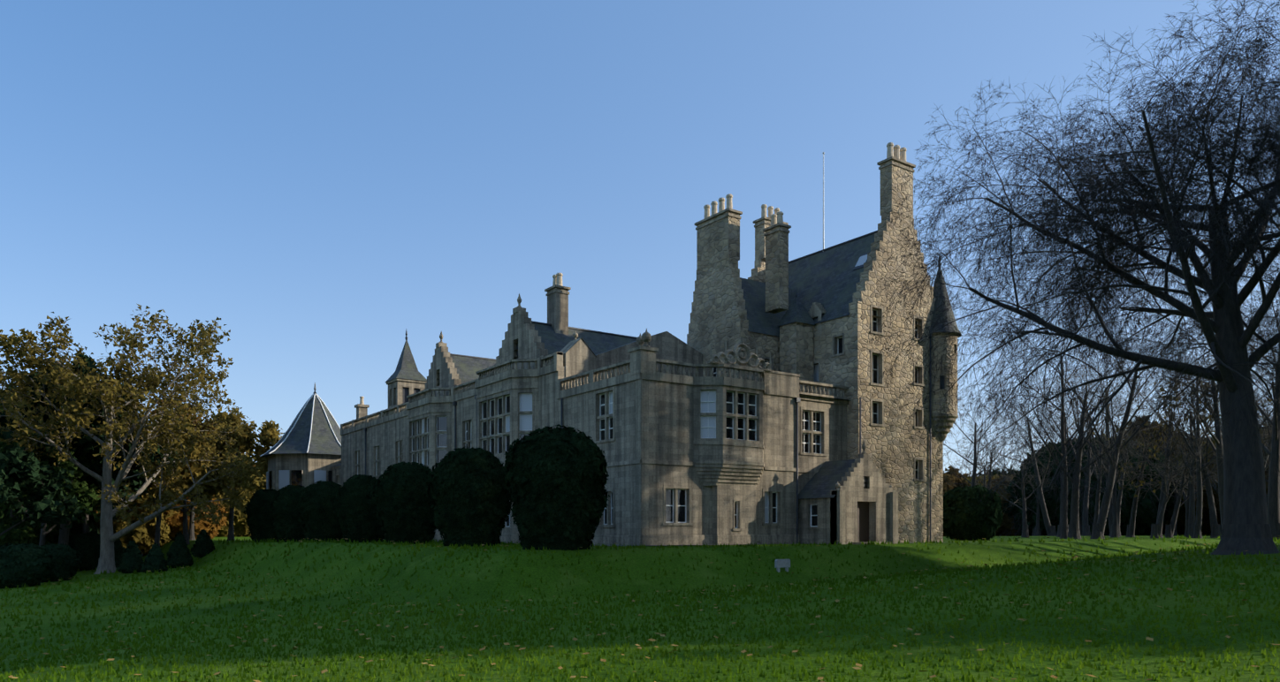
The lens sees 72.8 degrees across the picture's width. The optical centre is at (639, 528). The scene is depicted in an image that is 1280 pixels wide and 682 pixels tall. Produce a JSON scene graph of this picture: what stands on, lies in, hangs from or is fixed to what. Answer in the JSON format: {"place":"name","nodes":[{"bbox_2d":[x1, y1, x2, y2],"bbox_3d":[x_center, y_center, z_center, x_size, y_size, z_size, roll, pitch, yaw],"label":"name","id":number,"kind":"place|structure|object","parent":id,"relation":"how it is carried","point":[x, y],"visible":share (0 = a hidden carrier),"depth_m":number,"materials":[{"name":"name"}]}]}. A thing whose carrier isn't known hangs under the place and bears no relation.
{"place":"outdoors","nodes":[
{"label":"outdoors","id":0,"kind":"place"},
{"bbox_2d":[259,382,369,491],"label":"pavilion","id":1,"kind":"structure","parent":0,"point":[305,451],"depth_m":94.62,"materials":[{"name":"grey stone"}]},
{"bbox_2d":[0,534,1279,681],"bbox_3d":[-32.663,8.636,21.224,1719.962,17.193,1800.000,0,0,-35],"label":"lawn","id":2,"kind":"structure","parent":0,"point":[638,564],"depth_m":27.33,"materials":[{"name":"green plant"}]},
{"bbox_2d":[0,382,17,408],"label":"tree","id":3,"kind":"object","parent":2,"relation":"on","point":[9,392],"depth_m":86.28,"materials":[{"name":"brown plant"}]},
{"bbox_2d":[0,502,34,518],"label":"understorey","id":4,"kind":"object","parent":2,"relation":"on","point":[8,514],"visible":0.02,"depth_m":92.75,"materials":[{"name":"green plant"}]},
{"bbox_2d":[9,485,37,518],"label":"tree","id":5,"kind":"object","parent":2,"relation":"on","point":[11,515],"depth_m":89.97,"materials":[{"name":"green plant"}]},
{"bbox_2d":[0,541,55,588],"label":"bank shrub","id":6,"kind":"object","parent":2,"relation":"on","point":[31,565],"visible":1,"depth_m":59.76,"materials":[{"name":"green plant"}]},
{"bbox_2d":[0,517,69,546],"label":"understorey","id":7,"kind":"object","parent":2,"relation":"on","point":[26,532],"visible":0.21,"depth_m":78.43,"materials":[{"name":"green plant"}]},
{"bbox_2d":[0,429,87,536],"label":"tree","id":8,"kind":"object","parent":2,"relation":"on","point":[19,466],"visible":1,"depth_m":69.10,"materials":[{"name":"green plant"}]},
{"bbox_2d":[0,496,99,536],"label":"understorey","id":9,"kind":"object","parent":2,"relation":"on","point":[76,529],"visible":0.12,"depth_m":101.09,"materials":[{"name":"green plant"}]},
{"bbox_2d":[0,421,101,546],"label":"tree","id":10,"kind":"object","parent":2,"relation":"on","point":[80,491],"visible":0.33,"depth_m":77.87,"materials":[{"name":"green plant"}]},
{"bbox_2d":[41,542,83,582],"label":"bank shrub","id":11,"kind":"object","parent":2,"relation":"on","point":[68,560],"visible":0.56,"depth_m":65.43,"materials":[{"name":"green plant"}]},
{"bbox_2d":[0,402,128,512],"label":"tree","id":12,"kind":"object","parent":2,"relation":"on","point":[25,493],"depth_m":84.86,"materials":[{"name":"green plant"}]},
{"bbox_2d":[18,493,133,534],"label":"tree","id":13,"kind":"object","parent":2,"relation":"on","point":[83,530],"depth_m":100.61,"materials":[{"name":"green plant"}]},
{"bbox_2d":[0,352,182,545],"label":"evergreen tree","id":14,"kind":"object","parent":2,"relation":"on","point":[88,444],"visible":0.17,"depth_m":78.93,"materials":[{"name":"green plant"}]},
{"bbox_2d":[62,497,146,527],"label":"tree","id":15,"kind":"object","parent":2,"relation":"on","point":[140,511],"visible":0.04,"depth_m":96.40,"materials":[{"name":"orange plant"}]},
{"bbox_2d":[116,540,144,573],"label":"bank shrub","id":16,"kind":"object","parent":2,"relation":"on","point":[132,560],"visible":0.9,"depth_m":71.71,"materials":[{"name":"green plant"}]},
{"bbox_2d":[0,304,266,574],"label":"pale tree","id":17,"kind":"object","parent":2,"relation":"on","point":[72,387],"visible":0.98,"depth_m":73.28,"materials":[{"name":"green plant"}]},
{"bbox_2d":[92,503,173,556],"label":"understorey","id":18,"kind":"object","parent":2,"relation":"on","point":[142,537],"visible":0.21,"depth_m":107.05,"materials":[{"name":"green plant"}]},
{"bbox_2d":[83,371,182,533],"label":"tree","id":19,"kind":"object","parent":2,"relation":"on","point":[87,528],"depth_m":91.36,"materials":[{"name":"green plant"}]},
{"bbox_2d":[140,497,156,510],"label":"tree","id":20,"kind":"object","parent":2,"relation":"on","point":[148,504],"depth_m":107.52,"materials":[{"name":"brown plant"}]},
{"bbox_2d":[121,492,181,556],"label":"tree","id":21,"kind":"object","parent":2,"relation":"on","point":[171,513],"visible":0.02,"depth_m":108.66,"materials":[{"name":"orange plant"}]},
{"bbox_2d":[139,543,168,573],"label":"bank shrub","id":22,"kind":"object","parent":2,"relation":"on","point":[155,560],"visible":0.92,"depth_m":69.13,"materials":[{"name":"green plant"}]},
{"bbox_2d":[96,414,219,546],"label":"tree","id":23,"kind":"object","parent":2,"relation":"on","point":[196,471],"visible":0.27,"depth_m":87.07,"materials":[{"name":"brown plant"}]},
{"bbox_2d":[166,531,193,569],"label":"bank shrub","id":24,"kind":"object","parent":2,"relation":"on","point":[179,553],"visible":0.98,"depth_m":75.13,"materials":[{"name":"green plant"}]},
{"bbox_2d":[129,432,250,545],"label":"tree","id":25,"kind":"object","parent":2,"relation":"on","point":[212,491],"visible":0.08,"depth_m":97.70,"materials":[{"name":"orange plant"}]},
{"bbox_2d":[155,492,228,540],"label":"understorey","id":26,"kind":"object","parent":2,"relation":"on","point":[174,522],"visible":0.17,"depth_m":110.92,"materials":[{"name":"brown plant"}]},
{"bbox_2d":[190,529,214,558],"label":"bank shrub","id":27,"kind":"object","parent":2,"relation":"on","point":[203,546],"visible":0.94,"depth_m":79.59,"materials":[{"name":"green plant"}]},
{"bbox_2d":[148,398,257,540],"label":"tree","id":28,"kind":"object","parent":2,"relation":"on","point":[191,531],"depth_m":104.22,"materials":[{"name":"brown plant"}]},
{"bbox_2d":[213,470,266,537],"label":"treeline","id":29,"kind":"object","parent":2,"relation":"on","point":[240,528],"visible":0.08,"depth_m":145.42,"materials":[{"name":"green plant"}]},
{"bbox_2d":[201,407,284,540],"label":"tree","id":30,"kind":"object","parent":2,"relation":"on","point":[268,436],"visible":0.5,"depth_m":100.50,"materials":[{"name":"green plant"}]},
{"bbox_2d":[243,488,278,542],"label":"yew hedge","id":31,"kind":"object","parent":2,"relation":"on","point":[259,521],"visible":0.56,"depth_m":80.67,"materials":[{"name":"green plant"}]},
{"bbox_2d":[268,485,306,542],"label":"yew hedge","id":32,"kind":"object","parent":2,"relation":"on","point":[283,508],"visible":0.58,"depth_m":72.66,"materials":[{"name":"green plant"}]},
{"bbox_2d":[297,480,343,542],"bbox_3d":[-24.014,-1.223,66.216,3.959,4.993,3.950,0,0,-35],"label":"yew hedge","id":33,"kind":"object","parent":2,"relation":"on","point":[316,514],"visible":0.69,"depth_m":64.96,"materials":[{"name":"green plant"}]},
{"bbox_2d":[332,474,385,542],"bbox_3d":[-18.712,-1.252,58.683,3.810,4.848,3.807,0,0,-15],"label":"yew hedge","id":34,"kind":"object","parent":2,"relation":"on","point":[354,505],"visible":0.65,"depth_m":57.30,"materials":[{"name":"green plant"}]},
{"bbox_2d":[370,461,436,544],"bbox_3d":[-13.777,-1.423,51.663,4.283,5.129,4.178,0,0,-35],"label":"yew hedge","id":35,"kind":"object","parent":2,"relation":"on","point":[402,500],"visible":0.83,"depth_m":50.32,"materials":[{"name":"green plant"}]},
{"bbox_2d":[425,446,511,547],"bbox_3d":[-8.729,-1.530,44.547,4.359,5.368,4.312,0,0,-35],"label":"yew hedge","id":36,"kind":"object","parent":2,"relation":"on","point":[470,502],"visible":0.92,"depth_m":43.16,"materials":[{"name":"green plant"}]},
{"bbox_2d":[340,273,702,542],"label":"castle range","id":37,"kind":"structure","parent":2,"relation":"on","point":[502,401],"depth_m":58.09,"materials":[{"name":"grey stone"}]},
{"bbox_2d":[502,424,609,550],"bbox_3d":[-3.556,-1.651,37.189,4.663,5.581,4.538,0,0,-35],"label":"yew hedge","id":38,"kind":"object","parent":2,"relation":"on","point":[556,479],"visible":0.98,"depth_m":35.72,"materials":[{"name":"green plant"}]},
{"bbox_2d":[3,535,1279,681],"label":"fallen leaves","id":39,"kind":"object","parent":2,"relation":"on","point":[742,651],"visible":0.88,"depth_m":21.14,"materials":[{"name":"orange plant"}]},
{"bbox_2d":[556,328,898,546],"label":"castle wing","id":40,"kind":"structure","parent":2,"relation":"on","point":[712,460],"depth_m":47.20,"materials":[{"name":"grey stone"}]},
{"bbox_2d":[774,559,790,572],"bbox_3d":[6.435,1.716,39.199,0.840,0.680,0.140,0,0,-35],"label":"sign","id":41,"kind":"object","parent":2,"relation":"on","point":[779,564],"visible":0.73,"depth_m":39.08,"materials":[{"name":"stone"}]},
{"bbox_2d":[943,472,970,536],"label":"bush","id":42,"kind":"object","parent":2,"relation":"on","point":[948,483],"depth_m":138.00,"materials":[{"name":"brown plant"}]},
{"bbox_2d":[943,466,970,479],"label":"tree","id":43,"kind":"object","parent":2,"relation":"on","point":[951,469],"visible":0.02,"depth_m":175.02,"materials":[{"name":"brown plant"}]},
{"bbox_2d":[944,458,998,479],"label":"tree","id":44,"kind":"object","parent":2,"relation":"on","point":[968,469],"visible":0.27,"depth_m":161.11,"materials":[{"name":"brown plant"}]},
{"bbox_2d":[943,484,1003,540],"bbox_3d":[25.369,-1.102,66.489,4.992,4.656,4.675,0,0,-35],"label":"shrub","id":45,"kind":"object","parent":2,"relation":"on","point":[968,515],"visible":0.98,"depth_m":64.91,"materials":[{"name":"green plant"}]},
{"bbox_2d":[965,474,1003,486],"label":"tree","id":46,"kind":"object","parent":2,"relation":"on","point":[969,479],"depth_m":155.17,"materials":[{"name":"green plant"}]},
{"bbox_2d":[946,441,1022,492],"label":"tree","id":47,"kind":"object","parent":2,"relation":"on","point":[983,482],"visible":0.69,"depth_m":101.25,"materials":[{"name":"brown plant"}]},
{"bbox_2d":[943,388,1034,487],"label":"tree","id":48,"kind":"object","parent":2,"relation":"on","point":[974,475],"visible":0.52,"depth_m":84.12,"materials":[{"name":"brown plant"}]},
{"bbox_2d":[943,421,1036,493],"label":"tree","id":49,"kind":"object","parent":2,"relation":"on","point":[990,471],"visible":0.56,"depth_m":119.01,"materials":[{"name":"brown plant"}]},
{"bbox_2d":[979,468,1019,477],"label":"tree","id":50,"kind":"object","parent":2,"relation":"on","point":[1009,473],"visible":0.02,"depth_m":169.70,"materials":[{"name":"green plant"}]},
{"bbox_2d":[982,473,1020,536],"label":"tree","id":51,"kind":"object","parent":2,"relation":"on","point":[1004,525],"depth_m":142.94,"materials":[{"name":"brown plant"}]},
{"bbox_2d":[980,444,1054,537],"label":"tree","id":52,"kind":"object","parent":2,"relation":"on","point":[1024,527],"visible":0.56,"depth_m":89.12,"materials":[{"name":"brown plant"}]},
{"bbox_2d":[999,479,1045,536],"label":"tree","id":53,"kind":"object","parent":2,"relation":"on","point":[1010,512],"depth_m":141.00,"materials":[{"name":"green plant"}]},
{"bbox_2d":[1008,464,1043,536],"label":"tree","id":54,"kind":"object","parent":2,"relation":"on","point":[1041,533],"depth_m":125.80,"materials":[{"name":"brown plant"}]},
{"bbox_2d":[997,459,1057,536],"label":"tree","id":55,"kind":"object","parent":2,"relation":"on","point":[1037,531],"visible":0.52,"depth_m":116.27,"materials":[{"name":"brown plant"}]},
{"bbox_2d":[973,379,1088,536],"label":"tree","id":56,"kind":"object","parent":2,"relation":"on","point":[1050,529],"visible":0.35,"depth_m":108.39,"materials":[{"name":"brown plant"}]},
{"bbox_2d":[1050,479,1081,535],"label":"tree","id":57,"kind":"object","parent":2,"relation":"on","point":[1080,524],"depth_m":117.03,"materials":[{"name":"brown plant"}]},
{"bbox_2d":[975,297,1168,539],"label":"tree","id":58,"kind":"object","parent":2,"relation":"on","point":[1064,530],"visible":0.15,"depth_m":76.67,"materials":[{"name":"brown plant"}]},
{"bbox_2d":[866,0,1279,555],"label":"tree","id":59,"kind":"object","parent":2,"relation":"on","point":[1229,339],"visible":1,"depth_m":38.70,"materials":[{"name":"brown plant"}]},
{"bbox_2d":[1008,362,1146,537],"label":"tree","id":60,"kind":"object","parent":2,"relation":"on","point":[1058,535],"visible":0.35,"depth_m":92.93,"materials":[{"name":"brown plant"}]},
{"bbox_2d":[1032,358,1141,536],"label":"tree","id":61,"kind":"object","parent":2,"relation":"on","point":[1087,533],"visible":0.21,"depth_m":109.81,"materials":[{"name":"brown plant"}]},
{"bbox_2d":[1005,333,1169,539],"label":"tall bare tree","id":62,"kind":"object","parent":2,"relation":"on","point":[1074,534],"visible":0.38,"depth_m":74.75,"materials":[{"name":"brown plant"}]},
{"bbox_2d":[1007,436,1180,535],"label":"woodland backdrop","id":63,"kind":"structure","parent":2,"relation":"on","point":[1147,514],"depth_m":116.93,"materials":[{"name":"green plant"}]},
{"bbox_2d":[1040,346,1167,536],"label":"tree","id":64,"kind":"object","parent":2,"relation":"on","point":[1110,519],"visible":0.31,"depth_m":99.88,"materials":[{"name":"brown plant"}]},
{"bbox_2d":[1053,391,1161,524],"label":"tree","id":65,"kind":"object","parent":2,"relation":"on","point":[1096,515],"visible":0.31,"depth_m":94.61,"materials":[{"name":"brown plant"}]},
{"bbox_2d":[1080,421,1151,538],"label":"tree","id":66,"kind":"object","parent":2,"relation":"on","point":[1114,529],"visible":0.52,"depth_m":86.36,"materials":[{"name":"brown plant"}]},
{"bbox_2d":[1033,302,1209,539],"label":"tree","id":67,"kind":"object","parent":2,"relation":"on","point":[1111,482],"visible":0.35,"depth_m":72.63,"materials":[{"name":"brown plant"}]},
{"bbox_2d":[1085,409,1168,536],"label":"tree","id":68,"kind":"object","parent":2,"relation":"on","point":[1119,499],"visible":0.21,"depth_m":98.17,"materials":[{"name":"brown plant"}]},
{"bbox_2d":[1095,396,1204,537],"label":"tree","id":69,"kind":"object","parent":2,"relation":"on","point":[1131,530],"visible":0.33,"depth_m":89.85,"materials":[{"name":"brown plant"}]},
{"bbox_2d":[1135,524,1165,535],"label":"woodland backdrop","id":70,"kind":"structure","parent":2,"relation":"on","point":[1146,531],"depth_m":134.93,"materials":[{"name":"green plant"}]},
{"bbox_2d":[1123,415,1180,448],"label":"tree","id":71,"kind":"object","parent":2,"relation":"on","point":[1140,421],"visible":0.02,"depth_m":139.13,"materials":[{"name":"brown plant"}]},
{"bbox_2d":[1120,434,1216,539],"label":"tree","id":72,"kind":"object","parent":2,"relation":"on","point":[1155,529],"visible":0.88,"depth_m":78.44,"materials":[{"name":"brown plant"}]},
{"bbox_2d":[1142,435,1201,534],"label":"woodland backdrop","id":73,"kind":"structure","parent":2,"relation":"on","point":[1178,533],"depth_m":132.88,"materials":[{"name":"brown plant"}]},
{"bbox_2d":[1124,376,1221,538],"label":"tree","id":74,"kind":"object","parent":2,"relation":"on","point":[1215,528],"visible":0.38,"depth_m":83.70,"materials":[{"name":"brown plant"}]},
{"bbox_2d":[1088,358,1262,537],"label":"tree","id":75,"kind":"object","parent":2,"relation":"on","point":[1161,496],"visible":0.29,"depth_m":87.03,"materials":[{"name":"brown plant"}]},
{"bbox_2d":[1150,441,1205,535],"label":"tree","id":76,"kind":"object","parent":2,"relation":"on","point":[1175,530],"visible":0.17,"depth_m":116.02,"materials":[{"name":"brown plant"}]},
{"bbox_2d":[1142,457,1216,508],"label":"tree","id":77,"kind":"object","parent":2,"relation":"on","point":[1184,498],"visible":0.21,"depth_m":107.34,"materials":[{"name":"brown plant"}]},
{"bbox_2d":[1144,428,1219,538],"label":"tree","id":78,"kind":"object","parent":2,"relation":"on","point":[1169,529],"visible":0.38,"depth_m":86.21,"materials":[{"name":"brown plant"}]},
{"bbox_2d":[1092,377,1272,537],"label":"tree","id":79,"kind":"object","parent":2,"relation":"on","point":[1186,510],"visible":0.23,"depth_m":88.88,"materials":[{"name":"brown plant"}]},
{"bbox_2d":[1152,402,1222,538],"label":"tree","id":80,"kind":"object","parent":2,"relation":"on","point":[1192,512],"visible":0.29,"depth_m":83.54,"materials":[{"name":"brown plant"}]},
{"bbox_2d":[1165,448,1212,535],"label":"woodland backdrop","id":81,"kind":"structure","parent":2,"relation":"on","point":[1206,529],"depth_m":122.73,"materials":[{"name":"brown plant"}]},
{"bbox_2d":[1168,461,1217,499],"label":"tree","id":82,"kind":"object","parent":2,"relation":"on","point":[1185,496],"visible":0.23,"depth_m":91.19,"materials":[{"name":"brown plant"}]},
{"bbox_2d":[1124,309,1272,538],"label":"tree","id":83,"kind":"object","parent":2,"relation":"on","point":[1197,529],"visible":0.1,"depth_m":78.82,"materials":[{"name":"brown plant"}]},
{"bbox_2d":[1131,302,1276,539],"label":"tall bare tree","id":84,"kind":"object","parent":2,"relation":"on","point":[1219,445],"visible":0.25,"depth_m":70.57,"materials":[{"name":"brown plant"}]},
{"bbox_2d":[1194,436,1222,525],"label":"tree","id":85,"kind":"object","parent":2,"relation":"on","point":[1213,483],"visible":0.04,"depth_m":109.73,"materials":[{"name":"brown plant"}]},
{"bbox_2d":[1172,429,1268,461],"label":"woodland backdrop","id":86,"kind":"structure","parent":2,"relation":"on","point":[1180,457],"depth_m":129.26,"materials":[{"name":"green plant"}]},
{"bbox_2d":[1169,267,1279,541],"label":"tall bare tree","id":87,"kind":"object","parent":2,"relation":"on","point":[1273,506],"visible":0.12,"depth_m":58.25,"materials":[{"name":"brown plant"}]},
{"bbox_2d":[1181,435,1268,533],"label":"tree","id":88,"kind":"object","parent":2,"relation":"on","point":[1217,483],"visible":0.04,"depth_m":102.47,"materials":[{"name":"brown plant"}]},
{"bbox_2d":[1189,410,1271,480],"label":"tree","id":89,"kind":"object","parent":2,"relation":"on","point":[1214,456],"visible":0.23,"depth_m":82.65,"materials":[{"name":"brown plant"}]},
{"bbox_2d":[1186,433,1279,525],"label":"woodland backdrop","id":90,"kind":"structure","parent":2,"relation":"on","point":[1205,505],"depth_m":116.23,"materials":[{"name":"brown plant"}]},
{"bbox_2d":[1213,353,1277,457],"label":"tree","id":91,"kind":"object","parent":2,"relation":"on","point":[1262,404],"visible":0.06,"depth_m":84.15,"materials":[{"name":"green plant"}]},
{"bbox_2d":[1215,411,1279,510],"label":"tree","id":92,"kind":"object","parent":2,"relation":"on","point":[1263,453],"visible":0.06,"depth_m":80.91,"materials":[{"name":"brown plant"}]},
{"bbox_2d":[1236,257,1279,359],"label":"tree","id":93,"kind":"object","parent":2,"relation":"on","point":[1259,293],"visible":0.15,"depth_m":60.71,"materials":[{"name":"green plant"}]},
{"bbox_2d":[1253,369,1274,458],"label":"tree","id":94,"kind":"object","parent":2,"relation":"on","point":[1265,422],"visible":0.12,"depth_m":87.47,"materials":[{"name":"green plant"}]},
{"bbox_2d":[1255,359,1273,471],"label":"tree","id":95,"kind":"object","parent":2,"relation":"on","point":[1265,455],"visible":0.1,"depth_m":97.78,"materials":[{"name":"brown plant"}]},
{"bbox_2d":[1255,312,1279,436],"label":"tree","id":96,"kind":"object","parent":2,"relation":"on","point":[1265,371],"visible":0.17,"depth_m":89.41,"materials":[{"name":"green plant"}]},
{"bbox_2d":[1260,425,1279,487],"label":"tree","id":97,"kind":"object","parent":2,"relation":"on","point":[1268,458],"visible":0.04,"depth_m":107.74,"materials":[{"name":"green plant"}]},
{"bbox_2d":[0,0,1279,476],"label":"sky","id":98,"kind":"structure","parent":0,"point":[327,182],"materials":[{"name":"blue"}]},
{"bbox_2d":[686,193,815,393],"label":"chimney tower","id":99,"kind":"structure","parent":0,"point":[730,307],"depth_m":55.91,"materials":[{"name":"grey stone"}]},
{"bbox_2d":[747,142,961,542],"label":"castle tower","id":100,"kind":"structure","parent":0,"point":[841,294],"depth_m":55.50,"materials":[{"name":"grey stone"}]}
]}

